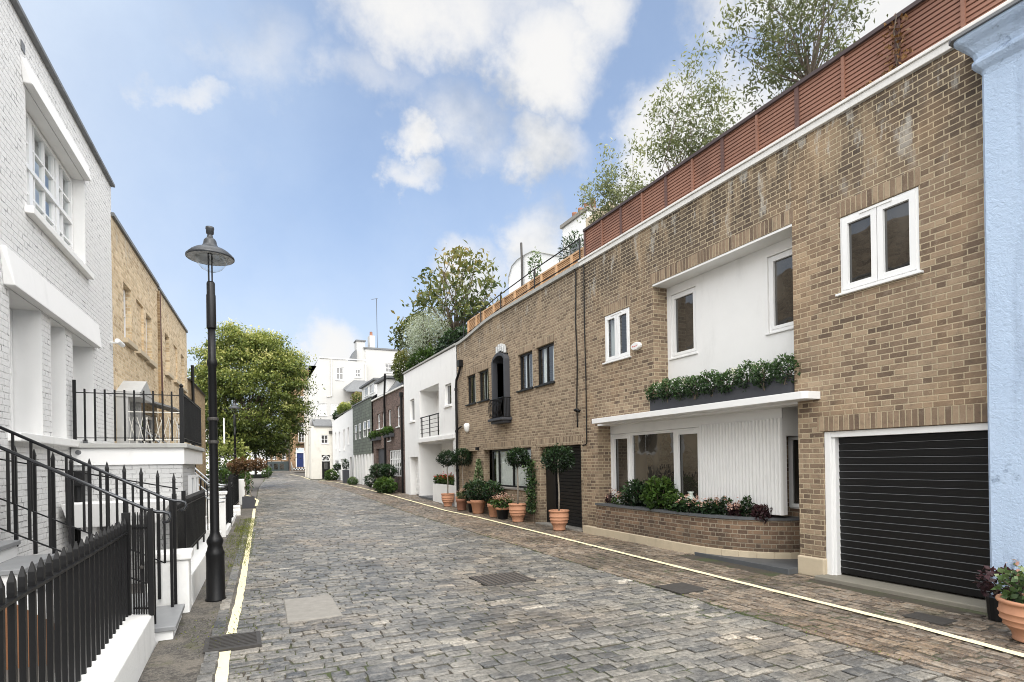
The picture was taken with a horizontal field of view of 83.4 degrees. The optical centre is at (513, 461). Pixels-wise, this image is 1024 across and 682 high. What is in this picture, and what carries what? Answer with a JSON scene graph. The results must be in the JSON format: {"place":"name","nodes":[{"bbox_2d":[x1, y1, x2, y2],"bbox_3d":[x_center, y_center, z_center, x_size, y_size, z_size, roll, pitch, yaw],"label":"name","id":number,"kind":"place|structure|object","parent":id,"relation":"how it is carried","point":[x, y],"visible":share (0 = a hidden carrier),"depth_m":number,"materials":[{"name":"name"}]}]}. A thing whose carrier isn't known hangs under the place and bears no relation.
{"place":"outdoors","nodes":[
{"label":"outdoors","id":0,"kind":"place"},
{"bbox_2d":[6,472,754,681],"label":"ground","id":1,"kind":"structure","parent":0,"point":[257,483],"depth_m":34.73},
{"bbox_2d":[144,548,193,612],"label":"brick pier","id":2,"kind":"structure","parent":1,"relation":"on","point":[184,557],"depth_m":6.84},
{"bbox_2d":[0,447,177,604],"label":"spear fence","id":3,"kind":"object","parent":2,"relation":"attached to","point":[53,493],"visible":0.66,"depth_m":6.43,"materials":[{"name":"metal"}]},
{"bbox_2d":[138,505,254,681],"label":"footpath","id":4,"kind":"structure","parent":1,"relation":"on","point":[179,659],"depth_m":5.76,"materials":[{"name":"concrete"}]},
{"bbox_2d":[185,226,234,601],"bbox_3d":[-3.927,-0.623,7.494,0.576,4.876,0.576,-1,0,-26],"label":"street lamp","id":5,"kind":"object","parent":4,"relation":"on","point":[208,251],"visible":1,"depth_m":7.45,"materials":[{"name":"metal"}]},
{"bbox_2d":[242,496,254,508],"bbox_3d":[-10.318,1.590,22.322,0.440,0.460,0.440,-1,0,-26],"label":"planter box","id":6,"kind":"object","parent":4,"relation":"on","point":[248,501],"visible":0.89,"depth_m":22.12,"materials":[{"name":"stone"}]},
{"bbox_2d":[226,456,267,496],"bbox_3d":[-10.337,0.600,22.301,1.500,1.658,0.959,-1,0,-26],"label":"copper shrub","id":7,"kind":"object","parent":6,"relation":"on","point":[238,466],"visible":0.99,"depth_m":22.20,"materials":[{"name":"brown plant"}]},
{"bbox_2d":[205,491,226,536],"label":"gate pillar","id":8,"kind":"structure","parent":1,"relation":"on","point":[222,516],"depth_m":14.12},
{"bbox_2d":[196,521,249,681],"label":"kerb","id":9,"kind":"structure","parent":1,"relation":"on","point":[208,667],"depth_m":6.48,"materials":[{"name":"stone"}]},
{"bbox_2d":[226,513,235,534],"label":"plinth wall","id":10,"kind":"structure","parent":1,"relation":"on","point":[228,527],"depth_m":15.91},
{"bbox_2d":[199,474,232,526],"bbox_3d":[-8.701,1.144,16.256,1.325,1.500,3.987,-1,0,-26],"label":"front railing","id":11,"kind":"object","parent":10,"relation":"on","point":[228,487],"visible":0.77,"depth_m":16.32,"materials":[{"name":"metal"}]},
{"bbox_2d":[268,453,288,470],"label":"building","id":12,"kind":"structure","parent":1,"relation":"on","point":[279,465],"depth_m":74.15,"materials":[{"name":"white paint"}]},
{"bbox_2d":[264,472,318,481],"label":"road setts","id":13,"kind":"structure","parent":1,"relation":"on","point":[283,477],"depth_m":52.58,"materials":[{"name":"stone"}]},
{"bbox_2d":[282,368,308,470],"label":"brick house","id":14,"kind":"structure","parent":1,"relation":"on","point":[298,464],"depth_m":73.38,"materials":[{"name":"brick"}]},
{"bbox_2d":[309,419,332,478],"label":"white cottage","id":15,"kind":"structure","parent":1,"relation":"on","point":[320,438],"depth_m":51.64,"materials":[{"name":"paint"}]},
{"bbox_2d":[304,357,367,477],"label":"white building","id":16,"kind":"structure","parent":1,"relation":"on","point":[342,379],"depth_m":53.43,"materials":[{"name":"paint"}]},
{"bbox_2d":[332,408,353,481],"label":"white house","id":17,"kind":"structure","parent":1,"relation":"on","point":[342,434],"depth_m":46.54,"materials":[{"name":"paint"}]},
{"bbox_2d":[352,378,378,486],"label":"slate house","id":18,"kind":"structure","parent":1,"relation":"on","point":[363,456],"depth_m":39.01,"materials":[{"name":"grey paint"}]},
{"bbox_2d":[348,298,410,380],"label":"white building","id":19,"kind":"structure","parent":1,"relation":"on","point":[379,363],"depth_m":56.00,"materials":[{"name":"paint"}]},
{"bbox_2d":[369,358,423,492],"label":"dark brick house","id":20,"kind":"structure","parent":1,"relation":"on","point":[388,405],"depth_m":32.27,"materials":[{"name":"brick"}]},
{"bbox_2d":[391,349,412,382],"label":"roof hedge","id":21,"kind":"object","parent":20,"relation":"on","point":[398,363],"visible":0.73,"depth_m":30.12,"materials":[{"name":"green plant"}]},
{"bbox_2d":[387,310,444,358],"bbox_3d":[-5.376,-6.458,31.959,3.584,4.215,3.248,-1,0,10],"label":"shrub","id":22,"kind":"object","parent":20,"relation":"on","point":[408,319],"visible":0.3,"depth_m":31.32,"materials":[{"name":"green plant"}]},
{"bbox_2d":[402,343,458,506],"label":"white house","id":23,"kind":"structure","parent":1,"relation":"on","point":[429,407],"depth_m":26.84,"materials":[{"name":"paint"}]},
{"bbox_2d":[405,342,435,370],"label":"roof hedge","id":24,"kind":"object","parent":23,"relation":"on","point":[428,352],"visible":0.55,"depth_m":27.10,"materials":[{"name":"green plant"}]},
{"bbox_2d":[400,305,451,358],"bbox_3d":[-4.269,-6.001,27.484,2.686,3.060,5.210,-1,0,-26],"label":"grey shrub","id":25,"kind":"object","parent":23,"relation":"on","point":[425,323],"visible":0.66,"depth_m":26.84,"materials":[{"name":"green plant"}]},
{"bbox_2d":[434,325,466,354],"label":"roof hedge","id":26,"kind":"object","parent":23,"relation":"on","point":[446,342],"visible":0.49,"depth_m":23.51,"materials":[{"name":"green plant"}]},
{"bbox_2d":[399,240,506,350],"bbox_3d":[-2.842,-7.092,27.046,4.573,5.443,7.366,-1,0,-26],"label":"tree","id":27,"kind":"object","parent":23,"relation":"on","point":[470,306],"visible":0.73,"depth_m":26.05,"materials":[{"name":"green plant"}]},
{"bbox_2d":[454,263,583,531],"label":"mews house","id":28,"kind":"structure","parent":1,"relation":"on","point":[518,380],"depth_m":16.83,"materials":[{"name":"beige brick"}]},
{"bbox_2d":[434,238,580,351],"bbox_3d":[-1.002,-5.018,19.847,0.166,0.960,12.402,-1,0,-25],"label":"roof railing","id":29,"kind":"object","parent":28,"relation":"on","point":[522,293],"visible":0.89,"depth_m":17.07,"materials":[{"name":"black paint"}]},
{"bbox_2d":[492,448,530,490],"bbox_3d":[-0.082,0.236,18.154,0.349,1.260,3.210,-1,0,-26],"label":"street window","id":30,"kind":"structure","parent":28,"relation":"in","point":[506,476],"depth_m":18.73,"materials":[{"name":"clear glass"}]},
{"bbox_2d":[516,351,533,392],"bbox_3d":[0.401,-2.639,16.934,0.274,1.115,1.030,-1,0,-26],"label":"window","id":31,"kind":"structure","parent":28,"relation":"in","point":[527,355],"depth_m":17.04,"materials":[{"name":"clear glass"}]},
{"bbox_2d":[467,247,583,333],"bbox_3d":[0.037,-5.001,17.981,0.090,0.700,8.140,-1,0,-26],"label":"roof screen","id":32,"kind":"object","parent":28,"relation":"on","point":[473,322],"visible":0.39,"depth_m":17.28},
{"bbox_2d":[534,343,554,387],"bbox_3d":[0.923,-2.648,15.848,0.279,1.115,1.120,-1,0,-26],"label":"window","id":33,"kind":"structure","parent":28,"relation":"in","point":[547,381],"depth_m":16.13,"materials":[{"name":"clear glass"}]},
{"bbox_2d":[546,447,557,521],"bbox_3d":[1.064,0.649,16.039,0.080,2.128,0.530,-1,0,-26],"label":"door panel","id":34,"kind":"structure","parent":28,"relation":"in","point":[551,480],"depth_m":16.01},
{"bbox_2d":[557,445,581,527],"bbox_3d":[1.542,0.635,15.070,0.022,2.120,1.630,-1,0,-26],"label":"garage door","id":35,"kind":"structure","parent":28,"relation":"in","point":[569,480],"depth_m":15.06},
{"bbox_2d":[574,128,656,244],"bbox_3d":[2.802,-6.795,16.260,3.222,4.208,2.389,-1,0,37],"label":"olive tree","id":36,"kind":"object","parent":28,"relation":"on","point":[616,196],"visible":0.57,"depth_m":15.86,"materials":[{"name":"green plant"}]},
{"bbox_2d":[508,242,562,293],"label":"house","id":37,"kind":"structure","parent":1,"relation":"on","point":[520,269],"depth_m":35.21,"materials":[{"name":"paint"}]},
{"bbox_2d":[578,0,1013,612],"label":"mews house","id":38,"kind":"structure","parent":1,"relation":"on","point":[838,252],"depth_m":8.26,"materials":[{"name":"beige brick"}]},
{"bbox_2d":[602,307,630,364],"bbox_3d":[2.338,-2.786,12.823,0.205,1.095,1.030,-1,0,-26],"label":"window","id":39,"kind":"structure","parent":38,"relation":"in","point":[615,319],"depth_m":12.83,"materials":[{"name":"white paint"}]},
{"bbox_2d":[619,478,647,506],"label":"planter shrub","id":40,"kind":"object","parent":38,"relation":"on","point":[637,485],"visible":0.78,"depth_m":12.45,"materials":[{"name":"green plant"}]},
{"bbox_2d":[612,427,699,501],"bbox_3d":[3.012,0.100,12.374,0.092,1.510,2.960,-1,0,-26],"label":"bay window","id":41,"kind":"structure","parent":38,"relation":"in","point":[674,453],"depth_m":12.21,"materials":[{"name":"white paint"}]},
{"bbox_2d":[639,475,677,509],"bbox_3d":[2.963,0.693,11.788,0.840,0.854,0.850,-1,0,29],"label":"planter shrub","id":42,"kind":"object","parent":38,"relation":"on","point":[654,495],"visible":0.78,"depth_m":11.64,"materials":[{"name":"green plant"}]},
{"bbox_2d":[669,287,697,359],"bbox_3d":[3.388,-2.734,11.435,0.120,1.315,0.800,-1,0,-26],"label":"window","id":43,"kind":"structure","parent":38,"relation":"in","point":[684,338],"depth_m":11.47,"materials":[{"name":"white paint"}]},
{"bbox_2d":[670,494,699,513],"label":"planter shrub","id":44,"kind":"object","parent":38,"relation":"on","point":[678,505],"visible":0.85,"depth_m":10.83,"materials":[{"name":"green plant"}]},
{"bbox_2d":[636,31,744,180],"bbox_3d":[4.068,-7.027,13.423,2.630,4.634,2.569,-1,0,27],"label":"olive tree","id":45,"kind":"object","parent":38,"relation":"on","point":[672,142],"visible":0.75,"depth_m":13.19,"materials":[{"name":"green plant"}]},
{"bbox_2d":[694,496,727,514],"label":"planter shrub","id":46,"kind":"object","parent":38,"relation":"on","point":[706,505],"visible":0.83,"depth_m":10.39,"materials":[{"name":"green plant"}]},
{"bbox_2d":[650,375,794,410],"bbox_3d":[3.649,-1.160,10.295,0.360,0.300,3.310,-1,0,-26],"label":"planter box","id":47,"kind":"object","parent":38,"relation":"on","point":[773,388],"visible":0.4,"depth_m":9.83,"materials":[{"name":"metal"}]},
{"bbox_2d":[681,375,707,398],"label":"boxwood shrub","id":48,"kind":"object","parent":47,"relation":"on","point":[688,381],"visible":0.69,"depth_m":10.50,"materials":[{"name":"green plant"}]},
{"bbox_2d":[696,369,722,396],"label":"boxwood shrub","id":49,"kind":"object","parent":47,"relation":"on","point":[706,385],"visible":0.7,"depth_m":10.16,"materials":[{"name":"green plant"}]},
{"bbox_2d":[713,368,738,394],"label":"boxwood shrub","id":50,"kind":"object","parent":47,"relation":"on","point":[725,374],"visible":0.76,"depth_m":9.80,"materials":[{"name":"green plant"}]},
{"bbox_2d":[733,359,765,392],"bbox_3d":[3.887,-1.411,9.534,0.518,0.581,0.519,-1,0,-26],"label":"boxwood shrub","id":51,"kind":"object","parent":47,"relation":"on","point":[739,375],"visible":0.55,"depth_m":9.48,"materials":[{"name":"green plant"}]},
{"bbox_2d":[749,358,780,390],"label":"boxwood shrub","id":52,"kind":"object","parent":47,"relation":"on","point":[753,379],"visible":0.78,"depth_m":9.10,"materials":[{"name":"green plant"}]},
{"bbox_2d":[768,353,800,384],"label":"boxwood shrub","id":53,"kind":"object","parent":47,"relation":"on","point":[779,364],"visible":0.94,"depth_m":8.73,"materials":[{"name":"green plant"}]},
{"bbox_2d":[750,504,773,523],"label":"planter shrub","id":54,"kind":"object","parent":38,"relation":"on","point":[760,511],"visible":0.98,"depth_m":9.60,"materials":[{"name":"purple plant"}]},
{"bbox_2d":[765,249,793,335],"bbox_3d":[4.427,-2.761,9.261,0.120,1.295,0.840,-1,0,-26],"label":"window","id":55,"kind":"structure","parent":38,"relation":"in","point":[780,265],"depth_m":9.42,"materials":[{"name":"white paint"}]},
{"bbox_2d":[699,0,887,117],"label":"olive tree","id":56,"kind":"object","parent":38,"relation":"on","point":[804,66],"visible":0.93,"depth_m":10.73,"materials":[{"name":"green plant"}]},
{"bbox_2d":[583,0,1006,256],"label":"roof fence","id":57,"kind":"object","parent":38,"relation":"on","point":[852,68],"visible":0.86,"depth_m":8.69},
{"bbox_2d":[831,13,912,106],"bbox_3d":[4.715,-5.359,7.820,0.297,0.743,1.409,-1,0,-26],"label":"creeper","id":58,"kind":"object","parent":57,"relation":"attached to","point":[900,33],"visible":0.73,"depth_m":7.37,"materials":[{"name":"green plant"}]},
{"bbox_2d":[835,187,923,296],"bbox_3d":[4.797,-2.862,7.581,0.120,1.085,1.130,-1,0,-26],"label":"window","id":59,"kind":"structure","parent":38,"relation":"in","point":[879,245],"depth_m":7.53,"materials":[{"name":"white paint"}]},
{"bbox_2d":[839,431,989,597],"bbox_3d":[5.219,0.614,7.174,0.022,1.960,2.450,-1,0,-26],"label":"garage door","id":60,"kind":"structure","parent":38,"relation":"in","point":[923,475],"depth_m":7.32,"materials":[{"name":"metal"}]},
{"bbox_2d":[18,0,914,452],"label":"sky","id":61,"kind":"structure","parent":0,"point":[329,147],"materials":[{"name":"blue"}]},
{"bbox_2d":[560,198,599,255],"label":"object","id":62,"kind":"object","parent":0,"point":[568,226],"visible":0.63,"depth_m":28.02,"materials":[{"name":"white concrete"}]},
{"bbox_2d":[229,477,964,681],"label":"road","id":63,"kind":"structure","parent":0,"point":[347,673],"depth_m":5.56,"materials":[{"name":"stone"}]},
{"bbox_2d":[227,481,966,681],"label":"road setts","id":64,"kind":"structure","parent":63,"relation":"attached to","point":[322,501],"depth_m":6.37,"materials":[{"name":"stone"}]},
{"bbox_2d":[215,651,230,681],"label":"yellow line","id":65,"kind":"object","parent":64,"relation":"on","point":[222,673],"visible":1,"depth_m":4.96,"materials":[{"name":"paint"}]},
{"bbox_2d":[203,631,261,653],"bbox_3d":[-2.769,1.831,5.667,0.500,0.130,0.500,-1,0,-26],"label":"drain grate","id":66,"kind":"object","parent":64,"relation":"on","point":[243,641],"visible":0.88,"depth_m":5.63,"materials":[{"name":"metal"}]},
{"bbox_2d":[226,509,255,633],"bbox_3d":[-6.418,1.791,13.965,0.120,0.102,17.451,-1,0,-24],"label":"yellow line","id":67,"kind":"object","parent":64,"relation":"on","point":[236,609],"visible":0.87,"depth_m":7.83,"materials":[{"name":"paint"}]},
{"bbox_2d":[284,595,342,622],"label":"cover slab","id":68,"kind":"structure","parent":64,"relation":"on","point":[308,608],"depth_m":6.94,"materials":[{"name":"grey concrete"}]},
{"bbox_2d":[469,572,535,585],"bbox_3d":[-0.180,1.753,8.574,0.780,0.040,0.710,-1,0,-26],"label":"manhole cover","id":69,"kind":"object","parent":64,"relation":"on","point":[499,579],"visible":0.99,"depth_m":8.51,"materials":[{"name":"metal"}]},
{"bbox_2d":[176,495,900,677],"bbox_3d":[-4.842,1.712,15.967,6.182,0.257,26.987,-1,0,-26],"label":"moss","id":70,"kind":"object","parent":64,"relation":"on","point":[288,592],"visible":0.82,"depth_m":11.33,"materials":[{"name":"green plant"}]},
{"bbox_2d":[308,478,1023,681],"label":"pavement","id":71,"kind":"structure","parent":0,"point":[952,609],"depth_m":7.01,"materials":[{"name":"stone"}]},
{"bbox_2d":[314,480,1023,681],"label":"pavement setts","id":72,"kind":"structure","parent":71,"relation":"attached to","point":[998,660],"depth_m":7.06,"materials":[{"name":"stone"}]},
{"bbox_2d":[372,476,397,493],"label":"pavement shrub","id":73,"kind":"object","parent":72,"relation":"on","point":[383,484],"visible":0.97,"depth_m":29.48,"materials":[{"name":"green plant"}]},
{"bbox_2d":[451,447,472,494],"bbox_3d":[-1.905,0.396,21.265,0.905,1.853,0.968,-1,0,-26],"label":"bay tree","id":74,"kind":"object","parent":72,"relation":"on","point":[465,454],"visible":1,"depth_m":21.11,"materials":[{"name":"green plant"}]},
{"bbox_2d":[487,503,497,516],"bbox_3d":[-0.612,1.538,18.207,0.480,0.420,0.480,-1,0,-26],"label":"plant pot","id":75,"kind":"object","parent":72,"relation":"on","point":[492,511],"visible":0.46,"depth_m":18.04,"materials":[{"name":"ceramic"}]},
{"bbox_2d":[481,480,504,501],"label":"potted bush","id":76,"kind":"object","parent":75,"relation":"on","point":[488,493],"visible":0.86,"depth_m":18.34,"materials":[{"name":"green plant"}]},
{"bbox_2d":[508,503,525,521],"bbox_3d":[0.112,1.476,16.669,0.556,0.520,0.556,-1,0,-26],"label":"plant pot","id":77,"kind":"object","parent":72,"relation":"on","point":[517,512],"visible":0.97,"depth_m":16.48,"materials":[{"name":"ceramic"}]},
{"bbox_2d":[505,446,530,503],"bbox_3d":[0.103,0.415,16.683,0.798,1.749,0.781,-1,0,-26],"label":"bay tree","id":78,"kind":"object","parent":77,"relation":"on","point":[513,459],"visible":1,"depth_m":16.58,"materials":[{"name":"green plant"}]},
{"bbox_2d":[522,459,538,521],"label":"climbing ivy","id":79,"kind":"object","parent":72,"relation":"on","point":[530,508],"visible":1,"depth_m":16.38,"materials":[{"name":"green plant"}]},
{"bbox_2d":[549,509,568,530],"bbox_3d":[1.138,1.469,14.477,0.524,0.500,0.524,-1,0,-26],"label":"plant pot","id":80,"kind":"object","parent":72,"relation":"on","point":[559,520],"visible":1,"depth_m":14.31,"materials":[{"name":"ceramic"}]},
{"bbox_2d":[540,443,575,510],"bbox_3d":[1.119,0.410,14.468,0.937,1.764,0.919,-1,0,-26],"label":"bay tree","id":81,"kind":"object","parent":80,"relation":"on","point":[562,465],"visible":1,"depth_m":14.36,"materials":[{"name":"green plant"}]},
{"bbox_2d":[322,480,1023,656],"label":"yellow line","id":82,"kind":"object","parent":72,"relation":"on","point":[931,630],"visible":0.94,"depth_m":6.94,"materials":[{"name":"paint"}]},
{"bbox_2d":[656,582,708,595],"bbox_3d":[2.263,1.715,7.752,0.480,0.036,0.500,-1,0,-26],"label":"manhole cover","id":83,"kind":"object","parent":72,"relation":"on","point":[680,588],"visible":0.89,"depth_m":7.69,"materials":[{"name":"metal"}]},
{"bbox_2d":[902,612,957,625],"bbox_3d":[4.421,1.679,6.113,0.280,0.036,0.400,-1,0,-26],"label":"drain cover","id":84,"kind":"object","parent":72,"relation":"on","point":[936,620],"visible":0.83,"depth_m":6.08,"materials":[{"name":"metal"}]},
{"bbox_2d":[985,594,1001,621],"bbox_3d":[5.088,1.536,6.012,0.240,0.240,0.240,-1,0,-26],"label":"plant pot","id":85,"kind":"object","parent":72,"relation":"on","point":[992,606],"visible":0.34,"depth_m":5.98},
{"bbox_2d":[973,563,1022,596],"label":"potted plant","id":86,"kind":"object","parent":85,"relation":"on","point":[988,585],"visible":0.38,"depth_m":5.96,"materials":[{"name":"purple plant"}]},
{"bbox_2d":[995,593,1023,642],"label":"plant pot","id":87,"kind":"object","parent":72,"relation":"on","point":[1011,614],"visible":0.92,"depth_m":5.29,"materials":[{"name":"ceramic"}]},
{"bbox_2d":[991,559,1023,603],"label":"potted plant","id":88,"kind":"object","parent":87,"relation":"on","point":[1016,591],"visible":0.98,"depth_m":5.39,"materials":[{"name":"green plant"}]},
{"bbox_2d":[948,0,1023,593],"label":"blue house","id":89,"kind":"structure","parent":0,"point":[991,45],"depth_m":6.11,"materials":[{"name":"paint"}]},
{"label":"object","id":90,"kind":"structure","parent":0,"visible":0},
{"bbox_2d":[0,540,184,669],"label":"entrance stairs","id":91,"kind":"structure","parent":90,"relation":"on","point":[168,618],"depth_m":5.78,"materials":[{"name":"stone"}]},
{"bbox_2d":[5,605,54,669],"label":"cupboard door","id":92,"kind":"structure","parent":91,"relation":"in","point":[17,605],"depth_m":5.28,"materials":[{"name":"wood"}]},
{"bbox_2d":[0,445,171,623],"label":"handrail","id":93,"kind":"object","parent":91,"relation":"on","point":[50,469],"visible":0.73,"depth_m":5.54,"materials":[{"name":"metal"}]},
{"bbox_2d":[0,426,187,606],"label":"handrail","id":94,"kind":"object","parent":91,"relation":"on","point":[67,457],"visible":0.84,"depth_m":6.25,"materials":[{"name":"metal"}]},
{"bbox_2d":[80,613,154,681],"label":"plinth wall","id":95,"kind":"structure","parent":90,"relation":"on","point":[125,654],"depth_m":4.57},
{"bbox_2d":[0,512,131,681],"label":"front railing","id":96,"kind":"object","parent":95,"relation":"on","point":[84,609],"visible":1,"depth_m":3.66,"materials":[{"name":"metal"}]},
{"bbox_2d":[132,508,154,615],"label":"iron gate","id":97,"kind":"structure","parent":95,"relation":"on","point":[149,566],"depth_m":5.50,"materials":[{"name":"metal"}]},
{"bbox_2d":[61,443,204,583],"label":"terrace","id":98,"kind":"structure","parent":90,"relation":"on","point":[168,460],"depth_m":9.01,"materials":[{"name":"grey paint"}]},
{"bbox_2d":[72,380,201,445],"bbox_3d":[-6.572,-0.762,10.291,1.565,0.980,2.837,-1,0,-26],"label":"terrace railing","id":99,"kind":"object","parent":98,"relation":"on","point":[190,419],"visible":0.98,"depth_m":9.20,"materials":[{"name":"metal"}]},
{"bbox_2d":[128,411,179,442],"bbox_3d":[-7.000,-0.633,11.510,1.234,0.721,0.022,-1,0,-26],"label":"trellis","id":100,"kind":"object","parent":98,"relation":"on","point":[151,439],"visible":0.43,"depth_m":11.44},
{"bbox_2d":[191,540,207,604],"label":"plinth wall","id":101,"kind":"structure","parent":90,"relation":"on","point":[198,568],"depth_m":8.26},
{"bbox_2d":[172,489,205,548],"bbox_3d":[-4.961,1.022,8.867,0.052,1.220,3.749,-1,0,-23],"label":"front railing","id":102,"kind":"object","parent":101,"relation":"on","point":[191,526],"visible":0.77,"depth_m":8.64,"materials":[{"name":"metal"}]},
{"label":"terrain","id":103,"kind":"structure","parent":0,"visible":0},
{"bbox_2d":[0,0,124,555],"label":"white brick house","id":104,"kind":"structure","parent":103,"relation":"on","point":[56,317],"depth_m":7.90,"materials":[{"name":"brick"}]},
{"bbox_2d":[9,309,13,430],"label":"window","id":105,"kind":"structure","parent":104,"relation":"in","point":[10,311],"depth_m":7.43,"materials":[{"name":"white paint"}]},
{"bbox_2d":[111,212,178,442],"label":"yellow brick house","id":106,"kind":"structure","parent":103,"relation":"on","point":[136,323],"depth_m":12.81,"materials":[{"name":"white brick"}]},
{"bbox_2d":[157,287,187,443],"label":"yellow brick house","id":107,"kind":"structure","parent":103,"relation":"on","point":[174,331],"depth_m":17.94,"materials":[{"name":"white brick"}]},
{"bbox_2d":[187,365,205,501],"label":"brick house","id":108,"kind":"structure","parent":103,"relation":"on","point":[196,394],"depth_m":24.88,"materials":[{"name":"brick"}]},
{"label":"verge","id":109,"kind":"structure","parent":0,"visible":0},
{"bbox_2d":[206,432,253,480],"bbox_3d":[-16.259,0.097,32.794,2.628,3.549,2.573,-1,0,-26],"label":"garden shrub","id":110,"kind":"object","parent":109,"relation":"on","point":[225,446],"visible":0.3,"depth_m":32.63,"materials":[{"name":"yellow plant"}]},
{"bbox_2d":[187,318,325,463],"bbox_3d":[-16.404,-3.447,36.165,8.740,10.382,7.940,-1,0,-26],"label":"round tree","id":111,"kind":"object","parent":109,"relation":"on","point":[279,364],"visible":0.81,"depth_m":34.51,"materials":[{"name":"green plant"}]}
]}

